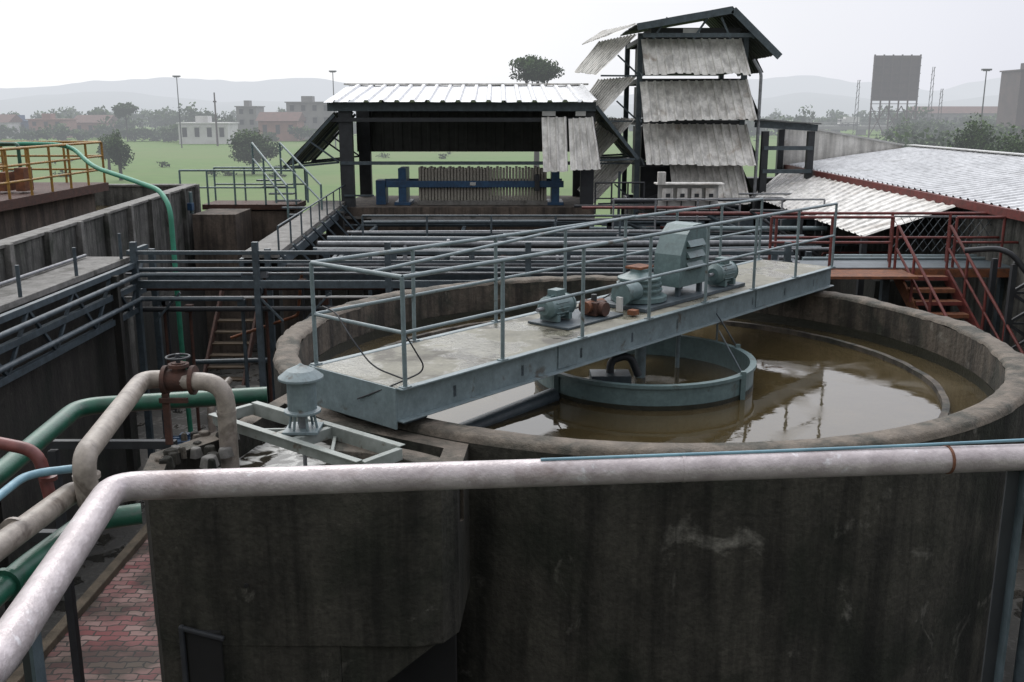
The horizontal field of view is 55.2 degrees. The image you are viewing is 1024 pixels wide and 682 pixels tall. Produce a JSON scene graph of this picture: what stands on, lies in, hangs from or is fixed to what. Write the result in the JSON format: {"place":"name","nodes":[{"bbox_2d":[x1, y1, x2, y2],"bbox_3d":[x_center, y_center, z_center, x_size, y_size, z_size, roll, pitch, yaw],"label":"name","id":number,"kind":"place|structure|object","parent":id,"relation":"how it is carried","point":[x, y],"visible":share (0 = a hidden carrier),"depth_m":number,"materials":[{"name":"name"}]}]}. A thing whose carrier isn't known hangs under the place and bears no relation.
{"place":"outdoors","nodes":[
{"label":"outdoors","id":0,"kind":"place"},
{"bbox_2d":[18,115,28,129],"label":"town house","id":1,"kind":"structure","parent":0,"point":[24,123],"depth_m":255.89,"materials":[{"name":"blue paint"}]},
{"bbox_2d":[26,113,77,137],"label":"town house","id":2,"kind":"structure","parent":0,"point":[47,119],"depth_m":254.06,"materials":[{"name":"pink paint"}]},
{"bbox_2d":[44,538,161,681],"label":"brick paving path","id":3,"kind":"structure","parent":0,"point":[118,631],"depth_m":12.99,"materials":[{"name":"red brick"}]},
{"bbox_2d":[0,119,953,232],"bbox_3d":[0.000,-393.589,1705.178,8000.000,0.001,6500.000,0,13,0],"label":"grass ground","id":4,"kind":"structure","parent":0,"point":[148,155],"depth_m":123.46,"materials":[{"name":"green plant"}]},
{"bbox_2d":[0,114,22,137],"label":"town house","id":5,"kind":"structure","parent":4,"relation":"on","point":[11,120],"depth_m":251.23,"materials":[{"name":"white paint"}]},
{"bbox_2d":[74,115,117,134],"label":"town house","id":6,"kind":"structure","parent":4,"relation":"on","point":[87,122],"depth_m":264.03,"materials":[{"name":"beige paint"}]},
{"bbox_2d":[96,134,112,169],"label":"young tree","id":7,"kind":"object","parent":4,"relation":"on","point":[106,156],"visible":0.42,"depth_m":115.52,"materials":[{"name":"green plant"}]},
{"bbox_2d":[103,129,134,179],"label":"young tree","id":8,"kind":"object","parent":4,"relation":"on","point":[116,148],"visible":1,"depth_m":97.74,"materials":[{"name":"green plant"}]},
{"bbox_2d":[111,102,138,140],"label":"palm like tree","id":9,"kind":"object","parent":4,"relation":"on","point":[123,110],"visible":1,"depth_m":222.69,"materials":[{"name":"green plant"}]},
{"bbox_2d":[172,75,182,147],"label":"street lamp","id":10,"kind":"object","parent":4,"relation":"on","point":[176,76],"visible":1,"depth_m":184.84,"materials":[{"name":"grey metal"}]},
{"bbox_2d":[176,116,238,143],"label":"white house","id":11,"kind":"structure","parent":4,"relation":"on","point":[201,130],"depth_m":207.53,"materials":[{"name":"paint"}]},
{"bbox_2d":[213,92,218,145],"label":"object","id":12,"kind":"object","parent":4,"relation":"on","point":[217,142],"visible":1,"depth_m":195.04,"materials":[{"name":"grey metal"}]},
{"bbox_2d":[234,100,264,131],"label":"town house","id":13,"kind":"structure","parent":4,"relation":"on","point":[247,113],"depth_m":243.84,"materials":[{"name":"grey paint"}]},
{"bbox_2d":[227,129,282,173],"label":"round tree","id":14,"kind":"object","parent":4,"relation":"on","point":[242,142],"visible":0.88,"depth_m":107.08,"materials":[{"name":"green plant"}]},
{"bbox_2d":[255,112,305,140],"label":"town house","id":15,"kind":"structure","parent":4,"relation":"on","point":[280,123],"depth_m":226.90,"materials":[{"name":"pink paint"}]},
{"bbox_2d":[284,96,337,139],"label":"apartment building","id":16,"kind":"structure","parent":4,"relation":"on","point":[316,115],"depth_m":238.58,"materials":[{"name":"grey paint"}]},
{"bbox_2d":[329,70,336,146],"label":"street lamp","id":17,"kind":"object","parent":4,"relation":"on","point":[332,71],"visible":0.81,"depth_m":183.56,"materials":[{"name":"grey metal"}]},
{"bbox_2d":[0,139,755,176],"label":"field shrubs","id":18,"kind":"object","parent":4,"relation":"on","point":[226,173],"visible":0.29,"depth_m":119.47,"materials":[{"name":"green plant"}]},
{"bbox_2d":[0,102,1023,148],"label":"distant treeline","id":19,"kind":"object","parent":4,"relation":"on","point":[920,131],"visible":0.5,"depth_m":248.96,"materials":[{"name":"green plant"}]},
{"bbox_2d":[508,54,564,166],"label":"banyan tree","id":20,"kind":"object","parent":4,"relation":"on","point":[533,68],"visible":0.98,"depth_m":91.15,"materials":[{"name":"green plant"}]},
{"bbox_2d":[746,122,938,134],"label":"road bridge","id":21,"kind":"structure","parent":4,"relation":"on","point":[860,130],"depth_m":283.37,"materials":[{"name":"grey paint"}]},
{"bbox_2d":[837,117,859,125],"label":"white truck","id":22,"kind":"object","parent":21,"relation":"on","point":[847,119],"visible":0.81,"depth_m":284.45,"materials":[{"name":"paint"}]},
{"bbox_2d":[868,54,921,138],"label":"billboard","id":23,"kind":"object","parent":4,"relation":"on","point":[895,77],"visible":0.87,"depth_m":232.00},
{"bbox_2d":[852,67,943,134],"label":"telecom mast","id":24,"kind":"object","parent":4,"relation":"on","point":[928,104],"visible":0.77,"depth_m":233.20,"materials":[{"name":"grey metal"}]},
{"bbox_2d":[908,106,997,122],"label":"warehouse","id":25,"kind":"structure","parent":4,"relation":"on","point":[949,113],"depth_m":292.60,"materials":[{"name":"grey paint"}]},
{"bbox_2d":[943,112,995,150],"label":"roadside tree","id":26,"kind":"object","parent":4,"relation":"on","point":[977,138],"visible":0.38,"depth_m":67.98,"materials":[{"name":"green plant"}]},
{"bbox_2d":[980,69,991,127],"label":"street lamp","id":27,"kind":"object","parent":4,"relation":"on","point":[986,70],"visible":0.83,"depth_m":145.38,"materials":[{"name":"grey metal"}]},
{"bbox_2d":[983,125,1023,155],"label":"roadside tree","id":28,"kind":"object","parent":4,"relation":"on","point":[1012,145],"visible":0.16,"depth_m":58.62,"materials":[{"name":"green plant"}]},
{"bbox_2d":[0,91,998,118],"bbox_3d":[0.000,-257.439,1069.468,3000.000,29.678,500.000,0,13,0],"label":"foothills","id":29,"kind":"structure","parent":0,"point":[787,104],"depth_m":967.75,"materials":[{"name":"grey"}]},
{"bbox_2d":[0,75,1000,104],"bbox_3d":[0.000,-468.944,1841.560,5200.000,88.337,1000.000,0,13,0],"label":"hills","id":30,"kind":"structure","parent":0,"point":[295,89],"depth_m":1668.49,"materials":[{"name":"grey"}]},
{"bbox_2d":[0,343,1023,681],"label":"yard ground","id":31,"kind":"structure","parent":0,"point":[108,547],"depth_m":15.76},
{"bbox_2d":[0,233,140,560],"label":"walkway","id":32,"kind":"structure","parent":31,"relation":"on","point":[32,401],"depth_m":15.89,"materials":[{"name":"grey metal"}]},
{"bbox_2d":[6,524,147,681],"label":"kerb","id":33,"kind":"structure","parent":31,"relation":"on","point":[55,635],"depth_m":13.98,"materials":[{"name":"concrete"}]},
{"bbox_2d":[0,184,200,412],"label":"aeration tank","id":34,"kind":"object","parent":31,"relation":"on","point":[138,214],"visible":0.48,"depth_m":22.16,"materials":[{"name":"concrete"}]},
{"bbox_2d":[0,141,108,239],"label":"yellow railed platform","id":35,"kind":"structure","parent":34,"relation":"on","point":[27,203],"depth_m":21.79,"materials":[{"name":"orange metal"}]},
{"bbox_2d":[0,142,192,431],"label":"green hose","id":36,"kind":"object","parent":35,"relation":"attached to","point":[160,192],"visible":0.85,"depth_m":19.92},
{"bbox_2d":[96,205,113,210],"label":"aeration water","id":37,"kind":"structure","parent":34,"relation":"in","point":[99,207],"depth_m":28.25,"materials":[{"name":"brown liquid"}]},
{"bbox_2d":[27,439,177,681],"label":"pipe support frame","id":38,"kind":"object","parent":31,"relation":"on","point":[54,446],"visible":0.54,"depth_m":9.53,"materials":[{"name":"metal"}]},
{"bbox_2d":[0,387,267,606],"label":"green pipe","id":39,"kind":"object","parent":38,"relation":"on","point":[16,574],"visible":0.7,"depth_m":8.50,"materials":[{"name":"green metal"}]},
{"bbox_2d":[160,377,232,449],"bbox_3d":[-5.800,1.776,18.088,1.400,1.870,1.606,0,13,0],"label":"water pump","id":40,"kind":"object","parent":31,"relation":"on","point":[211,425],"visible":0.09,"depth_m":17.57,"materials":[{"name":"metal"}]},
{"bbox_2d":[203,291,255,384],"bbox_3d":[-6.550,0.022,22.861,0.990,2.248,2.435,0,13,0],"label":"service stair","id":41,"kind":"object","parent":31,"relation":"on","point":[214,332],"visible":0.51,"depth_m":22.82,"materials":[{"name":"orange metal"}]},
{"bbox_2d":[235,385,259,419],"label":"concrete plinth","id":42,"kind":"structure","parent":31,"relation":"on","point":[240,386],"depth_m":21.90,"materials":[{"name":"grey concrete"}]},
{"bbox_2d":[178,142,322,352],"bbox_3d":[-7.550,-2.874,29.012,4.560,5.927,3.460,0,13,0],"label":"stair landing","id":43,"kind":"object","parent":31,"relation":"on","point":[230,225],"visible":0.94,"depth_m":28.10,"materials":[{"name":"brown concrete"}]},
{"bbox_2d":[239,184,364,403],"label":"access walkway","id":44,"kind":"structure","parent":31,"relation":"on","point":[305,230],"depth_m":23.35,"materials":[{"name":"grey metal"}]},
{"bbox_2d":[143,393,469,681],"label":"inlet chamber","id":45,"kind":"object","parent":31,"relation":"on","point":[359,587],"visible":0.83,"depth_m":7.89,"materials":[{"name":"concrete"}]},
{"bbox_2d":[0,370,239,561],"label":"inlet pipe","id":46,"kind":"object","parent":45,"relation":"attached to","point":[20,530],"visible":0.89,"depth_m":7.03,"materials":[{"name":"beige metal"}]},
{"bbox_2d":[0,437,57,498],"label":"red pipe","id":47,"kind":"object","parent":46,"relation":"attached to","point":[35,455],"visible":0.84,"depth_m":6.98,"materials":[{"name":"red metal"}]},
{"bbox_2d":[0,465,71,500],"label":"light blue pipe","id":48,"kind":"object","parent":46,"relation":"attached to","point":[10,486],"visible":0.86,"depth_m":6.86,"materials":[{"name":"blue metal"}]},
{"bbox_2d":[159,353,198,444],"bbox_3d":[-2.931,0.504,8.634,0.298,0.810,0.260,0,13,0],"label":"gate valve","id":49,"kind":"object","parent":46,"relation":"attached to","point":[171,374],"visible":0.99,"depth_m":8.53,"materials":[{"name":"brown metal"}]},
{"bbox_2d":[217,426,330,468],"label":"chamber water","id":50,"kind":"structure","parent":45,"relation":"in","point":[263,454],"depth_m":9.03,"materials":[{"name":"grey liquid"}]},
{"bbox_2d":[208,401,404,464],"bbox_3d":[-1.840,1.040,8.637,2.060,0.565,0.550,10,17,38],"label":"sluice gate frame","id":51,"kind":"object","parent":45,"relation":"on","point":[388,450],"visible":0.71,"depth_m":8.45,"materials":[{"name":"grey metal"}]},
{"bbox_2d":[278,363,323,465],"bbox_3d":[-1.824,0.768,8.560,0.390,1.190,0.390,0,13,0],"label":"sluice gate actuator","id":52,"kind":"object","parent":51,"relation":"on","point":[299,380],"visible":1,"depth_m":8.40,"materials":[{"name":"grey metal"}]},
{"bbox_2d":[329,443,463,520],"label":"curved weir wall","id":53,"kind":"structure","parent":45,"relation":"on","point":[410,456],"depth_m":8.29,"materials":[{"name":"concrete"}]},
{"bbox_2d":[133,233,630,392],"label":"basement wall","id":54,"kind":"structure","parent":31,"relation":"on","point":[200,332],"depth_m":25.99,"materials":[{"name":"concrete"}]},
{"bbox_2d":[0,242,799,610],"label":"pipe rack","id":55,"kind":"object","parent":31,"relation":"on","point":[268,278],"visible":0.58,"depth_m":18.19,"materials":[{"name":"metal"}]},
{"bbox_2d":[283,83,638,300],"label":"filter press shed","id":56,"kind":"structure","parent":31,"relation":"on","point":[554,123],"depth_m":29.87,"materials":[{"name":"grey metal"}]},
{"bbox_2d":[376,166,563,204],"bbox_3d":[-1.325,-4.903,30.820,5.850,1.150,1.250,0,13,0],"label":"filter press","id":57,"kind":"object","parent":56,"relation":"in","point":[451,185],"visible":0.98,"depth_m":30.36,"materials":[{"name":"blue metal"}]},
{"bbox_2d":[313,215,828,305],"bbox_3d":[1.320,-1.041,24.602,11.040,4.375,9.224,0,13,0],"label":"pipe bundle","id":58,"kind":"object","parent":31,"relation":"on","point":[373,239],"visible":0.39,"depth_m":22.05,"materials":[{"name":"paint"}]},
{"bbox_2d":[273,275,1023,681],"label":"clarifier tank","id":59,"kind":"object","parent":31,"relation":"on","point":[857,579],"visible":0.55,"depth_m":8.78,"materials":[{"name":"concrete"}]},
{"bbox_2d":[309,259,835,429],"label":"clarifier bridge","id":60,"kind":"structure","parent":59,"relation":"on","point":[462,366],"depth_m":10.34,"materials":[{"name":"paint"}]},
{"bbox_2d":[309,198,837,399],"bbox_3d":[1.565,-0.889,12.464,1.340,1.245,9.407,11,17,40],"label":"bridge handrail","id":61,"kind":"object","parent":60,"relation":"on","point":[403,331],"visible":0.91,"depth_m":10.59,"materials":[{"name":"metal"}]},
{"bbox_2d":[528,221,744,329],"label":"scraper drive","id":62,"kind":"structure","parent":60,"relation":"on","point":[679,250],"depth_m":12.68,"materials":[{"name":"paint"}]},
{"bbox_2d":[459,313,756,427],"bbox_3d":[0.859,0.526,12.408,4.969,1.700,2.858,-5,14,-21],"label":"feed well","id":63,"kind":"object","parent":59,"relation":"attached to","point":[610,386],"visible":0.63,"depth_m":11.66,"materials":[{"name":"teal paint"}]},
{"bbox_2d":[329,315,987,442],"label":"tank water","id":64,"kind":"structure","parent":59,"relation":"in","point":[805,388],"depth_m":11.85,"materials":[{"name":"brown liquid"}]},
{"bbox_2d":[1012,596,1023,681],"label":"downpipe","id":65,"kind":"object","parent":59,"relation":"attached to","point":[1018,674],"visible":1,"depth_m":9.91,"materials":[{"name":"metal"}]},
{"bbox_2d":[574,6,781,255],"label":"louvred tower","id":66,"kind":"structure","parent":31,"relation":"on","point":[672,142],"depth_m":29.82,"materials":[{"name":"metal"}]},
{"bbox_2d":[654,172,724,255],"bbox_3d":[4.825,-2.075,27.196,1.850,5.200,0.500,0,13,0],"label":"electrical panel board","id":67,"kind":"object","parent":31,"relation":"on","point":[688,189],"visible":0.62,"depth_m":26.74,"materials":[{"name":"white paint"}]},
{"bbox_2d":[557,182,893,259],"bbox_3d":[5.298,-1.768,26.710,9.954,4.825,5.479,0,13,0],"label":"process pipework","id":68,"kind":"object","parent":31,"relation":"on","point":[657,223],"visible":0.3,"depth_m":25.23,"materials":[{"name":"paint"}]},
{"bbox_2d":[733,119,821,255],"bbox_3d":[8.363,-3.956,32.147,2.127,6.599,4.000,0,13,0],"label":"steel frame bay","id":69,"kind":"object","parent":31,"relation":"on","point":[763,179],"visible":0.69,"depth_m":30.05,"materials":[{"name":"paint"}]},
{"bbox_2d":[751,129,1023,351],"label":"silver roof shed","id":70,"kind":"structure","parent":31,"relation":"on","point":[853,173],"depth_m":23.82,"materials":[{"name":"red paint"}]},
{"bbox_2d":[768,212,1018,337],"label":"red railed walkway","id":71,"kind":"structure","parent":31,"relation":"on","point":[864,266],"depth_m":19.01,"materials":[{"name":"paint"}]},
{"bbox_2d":[893,216,990,251],"bbox_3d":[9.748,-2.154,19.638,4.304,0.718,0.050,0,13,0],"label":"wire fence","id":72,"kind":"object","parent":71,"relation":"attached to","point":[940,229],"visible":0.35,"depth_m":19.62,"materials":[{"name":"metal"}]},
{"bbox_2d":[893,225,1023,353],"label":"red steel stair","id":73,"kind":"object","parent":71,"relation":"attached to","point":[958,300],"visible":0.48,"depth_m":18.14,"materials":[{"name":"metal"}]},
{"bbox_2d":[964,246,1023,352],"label":"lattice support","id":74,"kind":"object","parent":31,"relation":"on","point":[1012,291],"visible":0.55,"depth_m":17.22,"materials":[{"name":"metal"}]},
{"bbox_3d":[0.940,4.178,0.581,3.320,5.200,4.220,0,13,0],"label":"viewing platform","id":75,"kind":"object","parent":31,"relation":"on","visible":0},
{"bbox_2d":[0,438,1023,681],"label":"guard rail","id":76,"kind":"object","parent":75,"relation":"on","point":[26,615],"visible":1,"depth_m":1.69,"materials":[{"name":"silver metal"}]},
{"bbox_2d":[0,0,1023,95],"label":"sky","id":77,"kind":"structure","parent":0,"point":[43,43],"materials":[{"name":"white"}]},
{"bbox_2d":[996,63,1023,138],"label":"dark block building","id":78,"kind":"structure","parent":0,"point":[1010,109],"depth_m":196.73,"materials":[{"name":"grey concrete"}]}
]}

